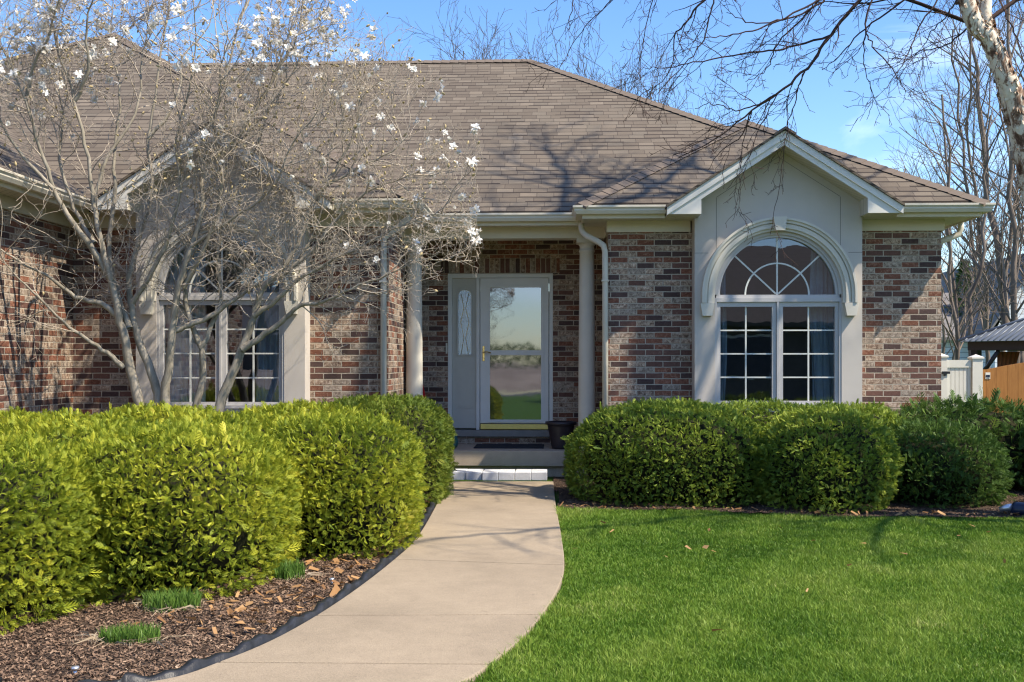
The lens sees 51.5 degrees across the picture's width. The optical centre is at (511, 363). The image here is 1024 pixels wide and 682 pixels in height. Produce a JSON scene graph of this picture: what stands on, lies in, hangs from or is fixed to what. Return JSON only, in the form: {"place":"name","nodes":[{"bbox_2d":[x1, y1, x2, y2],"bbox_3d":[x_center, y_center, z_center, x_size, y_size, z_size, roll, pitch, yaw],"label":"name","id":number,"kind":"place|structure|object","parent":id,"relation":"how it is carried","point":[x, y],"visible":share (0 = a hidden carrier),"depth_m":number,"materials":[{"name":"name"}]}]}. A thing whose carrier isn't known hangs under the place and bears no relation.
{"place":"outdoors","nodes":[
{"label":"outdoors","id":0,"kind":"place"},
{"bbox_2d":[0,0,1023,271],"label":"sky","id":1,"kind":"structure","parent":0,"point":[831,123],"materials":[{"name":"blue"}]},
{"bbox_2d":[432,428,1023,681],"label":"ground","id":2,"kind":"structure","parent":0,"point":[556,493],"depth_m":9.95,"materials":[{"name":"green plant"}]},
{"bbox_2d":[150,481,563,681],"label":"walkway","id":3,"kind":"structure","parent":2,"relation":"on","point":[467,585],"depth_m":5.89,"materials":[{"name":"concrete"}]},
{"bbox_2d":[387,0,505,60],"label":"bare tree","id":4,"kind":"object","parent":2,"relation":"on","point":[457,46],"visible":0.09,"depth_m":44.67,"materials":[{"name":"brown plant"}]},
{"bbox_2d":[451,469,467,479],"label":"concrete block","id":5,"kind":"structure","parent":2,"relation":"on","point":[460,474],"depth_m":12.23,"materials":[{"name":"white concrete"}]},
{"bbox_2d":[466,469,483,479],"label":"concrete block","id":6,"kind":"structure","parent":2,"relation":"on","point":[473,474],"depth_m":12.21,"materials":[{"name":"white concrete"}]},
{"bbox_2d":[482,469,499,480],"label":"concrete block","id":7,"kind":"structure","parent":2,"relation":"on","point":[489,474],"depth_m":12.17,"materials":[{"name":"white concrete"}]},
{"bbox_2d":[0,32,995,450],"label":"brick house","id":8,"kind":"structure","parent":2,"relation":"on","point":[612,250],"depth_m":12.41,"materials":[{"name":"brown brick"}]},
{"bbox_2d":[166,243,206,401],"bbox_3d":[-3.669,-0.425,11.951,0.480,1.850,0.082,0,0,2],"label":"curtain","id":9,"kind":"object","parent":8,"relation":"hanging from","point":[179,389],"visible":0.36,"depth_m":11.95,"materials":[{"name":"grey fabric"}]},
{"bbox_2d":[157,228,283,407],"bbox_3d":[-3.226,-0.499,11.778,1.433,1.998,0.130,0,0,2],"label":"window","id":10,"kind":"structure","parent":8,"relation":"in","point":[221,329],"depth_m":11.77,"materials":[{"name":"white plastic"}]},
{"bbox_2d":[255,246,278,401],"bbox_3d":[-2.700,-0.425,11.912,0.380,1.850,0.083,0,0,2],"label":"curtain","id":11,"kind":"object","parent":8,"relation":"hanging from","point":[267,390],"visible":0.41,"depth_m":11.91,"materials":[{"name":"grey fabric"}]},
{"bbox_2d":[480,278,548,428],"bbox_3d":[0.031,-0.126,14.102,0.908,2.008,0.108,0,0,2],"label":"storm door","id":12,"kind":"structure","parent":8,"relation":"in","point":[485,283],"depth_m":14.11,"materials":[{"name":"paint"}]},
{"bbox_2d":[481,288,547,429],"bbox_3d":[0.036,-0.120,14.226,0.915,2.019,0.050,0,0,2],"label":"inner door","id":13,"kind":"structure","parent":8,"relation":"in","point":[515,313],"depth_m":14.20,"materials":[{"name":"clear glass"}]},
{"bbox_2d":[720,270,726,400],"bbox_3d":[2.423,-0.425,12.437,0.192,1.850,0.075,0,0,2],"label":"curtain","id":14,"kind":"object","parent":8,"relation":"hanging from","point":[723,341],"visible":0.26,"depth_m":12.44,"materials":[{"name":"grey fabric"}]},
{"bbox_2d":[715,232,841,405],"bbox_3d":[3.036,-0.499,12.140,1.433,1.998,0.130,0,0,2],"label":"window","id":15,"kind":"structure","parent":8,"relation":"in","point":[776,302],"depth_m":12.13,"materials":[{"name":"white plastic"}]},
{"bbox_2d":[810,250,833,400],"bbox_3d":[3.622,-0.425,12.391,0.287,1.850,0.083,0,0,2],"label":"curtain","id":16,"kind":"object","parent":8,"relation":"hanging from","point":[821,318],"visible":0.69,"depth_m":12.39,"materials":[{"name":"grey fabric"}]},
{"bbox_2d":[432,6,572,70],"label":"bare tree","id":17,"kind":"object","parent":2,"relation":"on","point":[496,45],"visible":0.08,"depth_m":49.57,"materials":[{"name":"brown plant"}]},
{"bbox_2d":[498,469,514,480],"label":"concrete block","id":18,"kind":"structure","parent":2,"relation":"on","point":[506,474],"depth_m":12.18,"materials":[{"name":"white concrete"}]},
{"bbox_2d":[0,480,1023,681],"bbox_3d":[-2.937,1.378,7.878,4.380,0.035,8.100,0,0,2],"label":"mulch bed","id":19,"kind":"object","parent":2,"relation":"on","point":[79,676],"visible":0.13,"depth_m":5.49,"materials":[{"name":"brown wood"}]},
{"bbox_2d":[0,406,108,436],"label":"arborvitae shrub","id":20,"kind":"object","parent":19,"relation":"on","point":[17,414],"visible":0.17,"depth_m":8.93,"materials":[{"name":"green plant"}]},
{"bbox_2d":[0,430,114,635],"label":"arborvitae shrub","id":21,"kind":"object","parent":19,"relation":"on","point":[43,533],"visible":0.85,"depth_m":5.69,"materials":[{"name":"green plant"}]},
{"bbox_2d":[71,665,78,672],"bbox_3d":[-1.932,1.371,4.695,0.034,0.058,0.034,0,0,2],"label":"marker stake","id":22,"kind":"object","parent":19,"relation":"on","point":[75,668],"visible":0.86,"depth_m":4.69,"materials":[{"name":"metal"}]},
{"bbox_2d":[0,411,168,459],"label":"arborvitae shrub","id":23,"kind":"object","parent":19,"relation":"on","point":[78,427],"visible":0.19,"depth_m":7.82,"materials":[{"name":"green plant"}]},
{"bbox_2d":[66,620,194,650],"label":"grass clump","id":24,"kind":"object","parent":19,"relation":"on","point":[140,634],"visible":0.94,"depth_m":5.20,"materials":[{"name":"plant"}]},
{"bbox_2d":[79,400,218,423],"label":"arborvitae shrub","id":25,"kind":"object","parent":19,"relation":"on","point":[150,412],"visible":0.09,"depth_m":9.25,"materials":[{"name":"green plant"}]},
{"bbox_2d":[130,586,214,617],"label":"grass clump","id":26,"kind":"object","parent":19,"relation":"on","point":[160,602],"visible":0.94,"depth_m":5.90,"materials":[{"name":"plant"}]},
{"bbox_2d":[49,416,311,605],"bbox_3d":[-2.171,0.891,6.933,1.572,1.116,1.951,0,0,2],"label":"arborvitae shrub","id":27,"kind":"object","parent":19,"relation":"on","point":[196,505],"visible":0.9,"depth_m":6.26,"materials":[{"name":"green plant"}]},
{"bbox_2d":[0,498,436,681],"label":"lawn edging","id":28,"kind":"object","parent":19,"relation":"on","point":[243,646],"visible":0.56,"depth_m":5.23,"materials":[{"name":"grey plastic"}]},
{"bbox_2d":[163,404,293,540],"bbox_3d":[-2.232,0.892,8.647,1.587,1.091,1.813,0,0,2],"label":"arborvitae shrub","id":29,"kind":"object","parent":19,"relation":"on","point":[243,418],"visible":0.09,"depth_m":8.44,"materials":[{"name":"green plant"}]},
{"bbox_2d":[0,0,482,415],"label":"magnolia tree","id":30,"kind":"object","parent":19,"relation":"on","point":[124,321],"visible":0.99,"depth_m":10.19,"materials":[{"name":"grey plant"}]},
{"bbox_2d":[250,558,331,581],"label":"grass clump","id":31,"kind":"object","parent":19,"relation":"on","point":[286,569],"visible":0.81,"depth_m":6.72,"materials":[{"name":"plant"}]},
{"bbox_2d":[240,397,377,431],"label":"arborvitae shrub","id":32,"kind":"object","parent":19,"relation":"on","point":[286,408],"visible":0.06,"depth_m":9.56,"materials":[{"name":"green plant"}]},
{"bbox_2d":[261,407,430,561],"bbox_3d":[-1.314,0.891,8.089,1.368,1.111,1.831,0,0,2],"label":"arborvitae shrub","id":33,"kind":"object","parent":19,"relation":"on","point":[357,475],"visible":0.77,"depth_m":7.51,"materials":[{"name":"green plant"}]},
{"bbox_2d":[328,391,458,508],"bbox_3d":[-1.345,0.869,10.700,1.588,1.188,2.108,0,0,2],"label":"arborvitae shrub","id":34,"kind":"object","parent":19,"relation":"on","point":[436,433],"visible":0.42,"depth_m":10.26,"materials":[{"name":"green plant"}]},
{"bbox_2d":[85,501,1019,633],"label":"fallen leaves","id":35,"kind":"object","parent":19,"relation":"on","point":[335,589],"visible":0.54,"depth_m":6.46,"materials":[{"name":"brown plant"}]},
{"bbox_2d":[438,444,587,476],"bbox_3d":[-0.072,1.238,13.564,2.487,0.325,1.098,0,0,2],"label":"porch step","id":36,"kind":"object","parent":2,"relation":"on","point":[547,457],"visible":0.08,"depth_m":13.03,"materials":[{"name":"concrete"}]},
{"bbox_2d":[453,436,457,447],"bbox_3d":[-0.769,0.967,13.243,0.200,0.214,0.200,0,0,2],"label":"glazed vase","id":37,"kind":"object","parent":36,"relation":"on","point":[455,443],"visible":0.2,"depth_m":13.19,"materials":[{"name":"ceramic"}]},
{"bbox_2d":[474,444,543,448],"bbox_3d":[-0.032,1.068,13.638,0.884,0.012,0.590,0,0,2],"label":"door mat","id":38,"kind":"object","parent":36,"relation":"on","point":[518,446],"depth_m":13.52,"materials":[{"name":"rubber"}]},
{"bbox_2d":[545,421,576,448],"bbox_3d":[0.615,0.902,13.336,0.396,0.341,0.396,0,0,2],"label":"plant pot","id":39,"kind":"object","parent":36,"relation":"on","point":[557,430],"visible":0.89,"depth_m":13.21,"materials":[{"name":"black plastic"}]},
{"bbox_2d":[515,469,531,480],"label":"concrete block","id":40,"kind":"structure","parent":2,"relation":"on","point":[522,474],"depth_m":12.18,"materials":[{"name":"white concrete"}]},
{"bbox_2d":[531,469,546,480],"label":"concrete block","id":41,"kind":"structure","parent":2,"relation":"on","point":[538,474],"depth_m":12.18,"materials":[{"name":"white concrete"}]},
{"bbox_2d":[512,1,628,91],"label":"bare tree","id":42,"kind":"object","parent":2,"relation":"on","point":[557,53],"visible":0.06,"depth_m":47.40,"materials":[{"name":"brown plant"}]},
{"bbox_2d":[550,25,681,101],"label":"bare tree","id":43,"kind":"object","parent":2,"relation":"on","point":[638,79],"visible":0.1,"depth_m":45.98,"materials":[{"name":"brown plant"}]},
{"bbox_2d":[573,12,690,110],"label":"bare tree","id":44,"kind":"object","parent":2,"relation":"on","point":[624,80],"visible":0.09,"depth_m":49.12,"materials":[{"name":"brown plant"}]},
{"bbox_2d":[659,77,738,123],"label":"bare tree","id":45,"kind":"object","parent":2,"relation":"on","point":[700,102],"visible":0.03,"depth_m":44.26,"materials":[{"name":"brown plant"}]},
{"bbox_2d":[650,89,763,124],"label":"bare tree","id":46,"kind":"object","parent":2,"relation":"on","point":[739,104],"visible":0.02,"depth_m":49.12,"materials":[{"name":"brown plant"}]},
{"bbox_2d":[520,0,1023,266],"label":"birch tree","id":47,"kind":"object","parent":2,"relation":"on","point":[977,18],"visible":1,"depth_m":9.25,"materials":[{"name":"brown plant"}]},
{"bbox_2d":[553,476,1023,516],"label":"mulch bed","id":48,"kind":"object","parent":2,"relation":"on","point":[749,509],"visible":0.22,"depth_m":10.17,"materials":[{"name":"brown wood"}]},
{"bbox_2d":[560,396,778,507],"bbox_3d":[1.651,0.899,10.863,2.320,1.142,1.827,0,0,2],"label":"arborvitae shrub","id":49,"kind":"object","parent":48,"relation":"on","point":[679,451],"visible":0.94,"depth_m":10.26,"materials":[{"name":"green plant"}]},
{"bbox_2d":[694,397,807,497],"bbox_3d":[2.626,0.901,11.334,1.950,1.095,1.316,0,0,2],"label":"arborvitae shrub","id":50,"kind":"object","parent":48,"relation":"on","point":[756,410],"visible":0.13,"depth_m":11.08,"materials":[{"name":"green plant"}]},
{"bbox_2d":[751,399,904,513],"bbox_3d":[3.046,0.906,10.386,1.475,1.097,1.636,0,0,2],"label":"arborvitae shrub","id":51,"kind":"object","parent":48,"relation":"on","point":[820,458],"visible":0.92,"depth_m":9.91,"materials":[{"name":"green plant"}]},
{"bbox_2d":[827,398,909,495],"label":"arborvitae shrub","id":52,"kind":"object","parent":48,"relation":"on","point":[886,416],"visible":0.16,"depth_m":11.13,"materials":[{"name":"green plant"}]},
{"bbox_2d":[872,414,1016,508],"bbox_3d":[4.266,0.974,10.678,1.473,0.928,1.517,0,0,2],"label":"arborvitae shrub","id":53,"kind":"object","parent":48,"relation":"on","point":[946,464],"visible":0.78,"depth_m":10.20,"materials":[{"name":"green plant"}]},
{"bbox_2d":[881,384,1023,490],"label":"evergreen shrub","id":54,"kind":"object","parent":48,"relation":"on","point":[1003,427],"visible":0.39,"depth_m":11.51,"materials":[{"name":"green plant"}]},
{"bbox_2d":[998,502,1023,517],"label":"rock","id":55,"kind":"object","parent":48,"relation":"on","point":[1015,507],"visible":0.86,"depth_m":9.63,"materials":[{"name":"stone"}]},
{"bbox_2d":[1014,405,1023,489],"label":"evergreen shrub","id":56,"kind":"object","parent":48,"relation":"on","point":[1017,418],"visible":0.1,"depth_m":11.41,"materials":[{"name":"green plant"}]},
{"bbox_2d":[875,49,1023,359],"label":"bare tree","id":57,"kind":"object","parent":2,"relation":"on","point":[951,284],"visible":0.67,"depth_m":23.40,"materials":[{"name":"grey plant"}]},
{"bbox_2d":[878,0,1023,362],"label":"bare tree","id":58,"kind":"object","parent":2,"relation":"on","point":[1000,274],"visible":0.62,"depth_m":24.81,"materials":[{"name":"plant"}]},
{"bbox_2d":[886,97,1018,359],"bbox_3d":[15.031,-3.960,37.858,5.222,10.770,5.317,0,0,2],"label":"bare tree","id":59,"kind":"object","parent":2,"relation":"on","point":[943,334],"visible":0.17,"depth_m":37.16,"materials":[{"name":"plant"}]},
{"bbox_2d":[941,293,967,359],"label":"neighbour house","id":60,"kind":"structure","parent":2,"relation":"on","point":[964,352],"depth_m":41.33,"materials":[{"name":"white"}]},
{"bbox_2d":[888,0,1023,368],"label":"bare tree","id":61,"kind":"object","parent":2,"relation":"on","point":[985,322],"visible":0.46,"depth_m":26.37,"materials":[{"name":"grey plant"}]},
{"bbox_2d":[943,259,976,315],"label":"conifer","id":62,"kind":"object","parent":2,"relation":"on","point":[960,271],"visible":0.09,"depth_m":43.19,"materials":[{"name":"green plant"}]},
{"bbox_2d":[941,353,983,405],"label":"vinyl gate","id":63,"kind":"structure","parent":2,"relation":"on","point":[959,377],"depth_m":14.33,"materials":[{"name":"white plastic"}]},
{"bbox_2d":[923,3,1023,295],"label":"bare tree","id":64,"kind":"object","parent":2,"relation":"on","point":[1004,130],"visible":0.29,"depth_m":30.91,"materials":[{"name":"plant"}]},
{"bbox_2d":[941,254,1023,367],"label":"neighbour house","id":65,"kind":"structure","parent":2,"relation":"on","point":[995,322],"depth_m":40.25,"materials":[{"name":"white"}]},
{"bbox_2d":[958,318,1023,368],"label":"gazebo","id":66,"kind":"object","parent":2,"relation":"on","point":[1009,336],"visible":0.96,"depth_m":20.26,"materials":[{"name":"metal"}]},
{"bbox_2d":[997,352,1019,366],"bbox_3d":[9.509,0.541,20.324,0.430,1.518,0.060,0,0,2],"label":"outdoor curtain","id":67,"kind":"object","parent":66,"relation":"hanging from","point":[1006,358],"visible":0.23,"depth_m":20.32,"materials":[{"name":"brown fabric"}]},
{"bbox_2d":[983,363,1023,412],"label":"wooden fence","id":68,"kind":"object","parent":2,"relation":"on","point":[1008,380],"visible":0.33,"depth_m":14.47,"materials":[{"name":"brown wood"}]},
{"bbox_2d":[985,372,989,378],"bbox_3d":[6.492,0.172,14.478,0.064,0.090,0.010,0,0,2],"label":"warning sign","id":69,"kind":"object","parent":68,"relation":"attached to","point":[987,375],"visible":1,"depth_m":14.48,"materials":[{"name":"white plastic"}]}
]}

